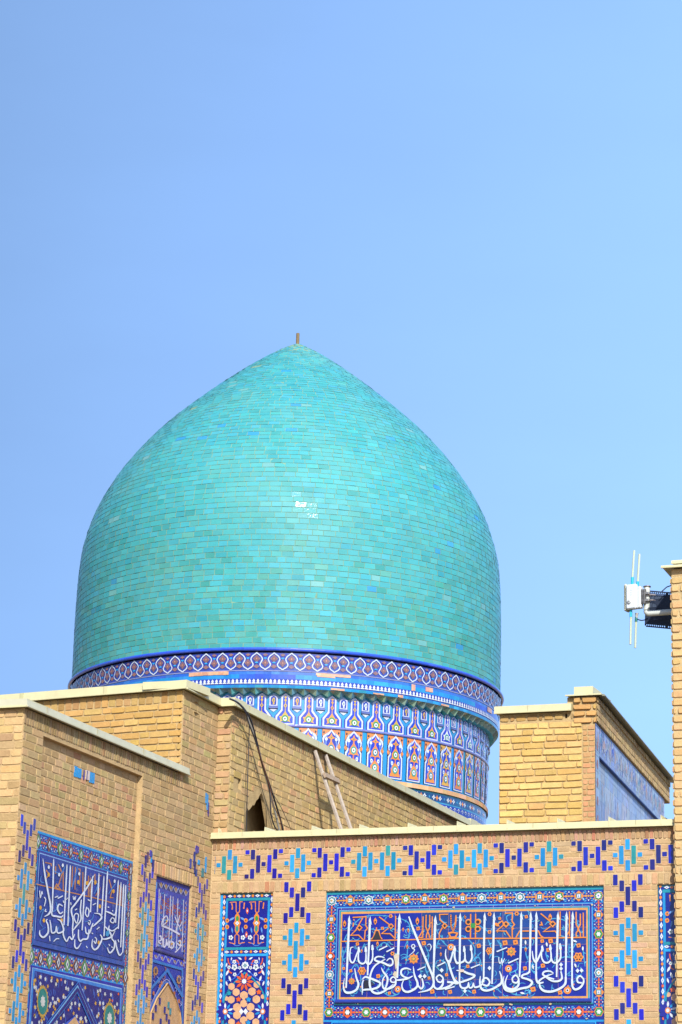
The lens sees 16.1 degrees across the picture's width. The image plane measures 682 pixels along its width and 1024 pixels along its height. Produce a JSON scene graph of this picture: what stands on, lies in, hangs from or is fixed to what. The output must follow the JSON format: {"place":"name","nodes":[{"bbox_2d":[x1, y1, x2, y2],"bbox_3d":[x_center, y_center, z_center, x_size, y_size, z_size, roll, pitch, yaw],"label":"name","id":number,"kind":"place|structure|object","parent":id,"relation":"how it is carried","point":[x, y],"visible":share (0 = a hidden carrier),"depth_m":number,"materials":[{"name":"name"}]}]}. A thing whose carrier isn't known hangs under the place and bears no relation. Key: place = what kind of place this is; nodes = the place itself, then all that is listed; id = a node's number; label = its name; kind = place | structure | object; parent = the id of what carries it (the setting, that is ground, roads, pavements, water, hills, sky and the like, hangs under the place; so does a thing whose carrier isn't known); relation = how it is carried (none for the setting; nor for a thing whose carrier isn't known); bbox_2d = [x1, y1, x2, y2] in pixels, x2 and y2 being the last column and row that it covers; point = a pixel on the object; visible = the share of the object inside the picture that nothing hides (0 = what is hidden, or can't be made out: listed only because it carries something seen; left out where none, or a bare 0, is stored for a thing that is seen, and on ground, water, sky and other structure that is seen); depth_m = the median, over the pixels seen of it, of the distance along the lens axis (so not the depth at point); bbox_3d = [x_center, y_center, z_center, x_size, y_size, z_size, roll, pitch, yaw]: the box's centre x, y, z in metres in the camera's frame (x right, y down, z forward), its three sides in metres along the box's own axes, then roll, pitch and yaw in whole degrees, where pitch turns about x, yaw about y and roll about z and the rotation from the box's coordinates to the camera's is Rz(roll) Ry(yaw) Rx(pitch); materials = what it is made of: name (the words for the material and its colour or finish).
{"place":"outdoors","nodes":[
{"label":"outdoors","id":0,"kind":"place"},
{"bbox_2d":[0,698,214,1023],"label":"brick wing","id":1,"kind":"structure","parent":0,"point":[105,855],"depth_m":25.49,"materials":[{"name":"beige brick"}]},
{"bbox_2d":[0,0,681,823],"label":"sky","id":2,"kind":"structure","parent":0,"point":[470,209],"materials":[{"name":"blue"}]},
{"label":"ground","id":3,"kind":"structure","parent":0,"visible":0},
{"bbox_2d":[0,333,503,1010],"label":"domed mausoleum","id":4,"kind":"structure","parent":3,"relation":"on","point":[290,549],"depth_m":38.00,"materials":[{"name":"tile"}]},
{"bbox_2d":[246,728,249,831],"bbox_3d":[-1.111,3.187,28.800,0.012,1.302,0.040,-4,-17,20],"label":"cable","id":5,"kind":"object","parent":4,"relation":"attached to","point":[247,780],"visible":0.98,"depth_m":28.78,"materials":[{"name":"black rubber"}]},
{"bbox_2d":[231,699,277,830],"bbox_3d":[-1.017,3.068,28.939,0.016,1.362,1.670,-4,-17,20],"label":"cable","id":6,"kind":"object","parent":4,"relation":"attached to","point":[260,760],"visible":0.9,"depth_m":29.07,"materials":[{"name":"black rubber"}]},
{"bbox_2d":[231,698,279,830],"bbox_3d":[-1.027,3.061,28.999,0.026,1.366,1.736,-4,-17,20],"label":"cable","id":7,"kind":"object","parent":4,"relation":"attached to","point":[277,822],"visible":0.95,"depth_m":29.37,"materials":[{"name":"black rubber"}]},
{"bbox_2d":[229,698,283,830],"bbox_3d":[-1.000,3.071,29.030,0.022,1.340,1.849,-4,-17,20],"label":"cable","id":8,"kind":"object","parent":4,"relation":"attached to","point":[263,764],"visible":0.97,"depth_m":29.20,"materials":[{"name":"black rubber"}]},
{"bbox_2d":[257,747,281,830],"bbox_3d":[-0.860,3.377,29.277,0.010,0.923,0.908,-4,-17,20],"label":"cable","id":9,"kind":"object","parent":4,"relation":"attached to","point":[270,789],"visible":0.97,"depth_m":29.29,"materials":[{"name":"black rubber"}]},
{"bbox_2d":[271,790,290,828],"bbox_3d":[-0.739,3.646,29.615,0.009,0.456,0.844,-4,-17,20],"label":"cable","id":10,"kind":"object","parent":4,"relation":"attached to","point":[282,810],"visible":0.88,"depth_m":29.66,"materials":[{"name":"black rubber"}]},
{"bbox_2d":[205,815,676,1023],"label":"tiled facade","id":11,"kind":"structure","parent":3,"relation":"on","point":[559,921],"depth_m":27.08,"materials":[{"name":"brick"}]},
{"bbox_2d":[313,750,351,828],"bbox_3d":[0.005,3.869,30.893,0.834,1.692,0.478,-9,-19,32],"label":"wooden ladder","id":12,"kind":"object","parent":11,"relation":"on","point":[332,778],"visible":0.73,"depth_m":31.01,"materials":[{"name":"brown wood"}]},
{"bbox_2d":[494,686,673,823],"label":"brick gate block","id":13,"kind":"structure","parent":3,"relation":"on","point":[584,753],"depth_m":31.46,"materials":[{"name":"brick"}]},
{"bbox_2d":[661,560,681,1023],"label":"brick tower","id":14,"kind":"structure","parent":3,"relation":"on","point":[674,571],"depth_m":26.57,"materials":[{"name":"brick"}]},
{"bbox_2d":[643,585,671,615],"bbox_3d":[3.647,1.008,27.541,0.472,0.354,0.087,-4,-17,20],"label":"pipe bracket","id":15,"kind":"object","parent":14,"relation":"attached to","point":[647,612],"visible":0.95,"depth_m":27.53,"materials":[{"name":"metal"}]},
{"bbox_2d":[624,550,649,647],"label":"wireless access point","id":16,"kind":"structure","parent":15,"relation":"attached to","point":[635,597],"depth_m":27.57,"materials":[{"name":"plastic"}]},
{"bbox_2d":[645,590,671,628],"bbox_3d":[3.678,1.128,27.739,0.415,0.518,0.060,-10,-20,35],"label":"grid panel","id":17,"kind":"object","parent":14,"relation":"attached to","point":[662,601],"visible":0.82,"depth_m":27.74,"materials":[{"name":"black metal"}]}
]}

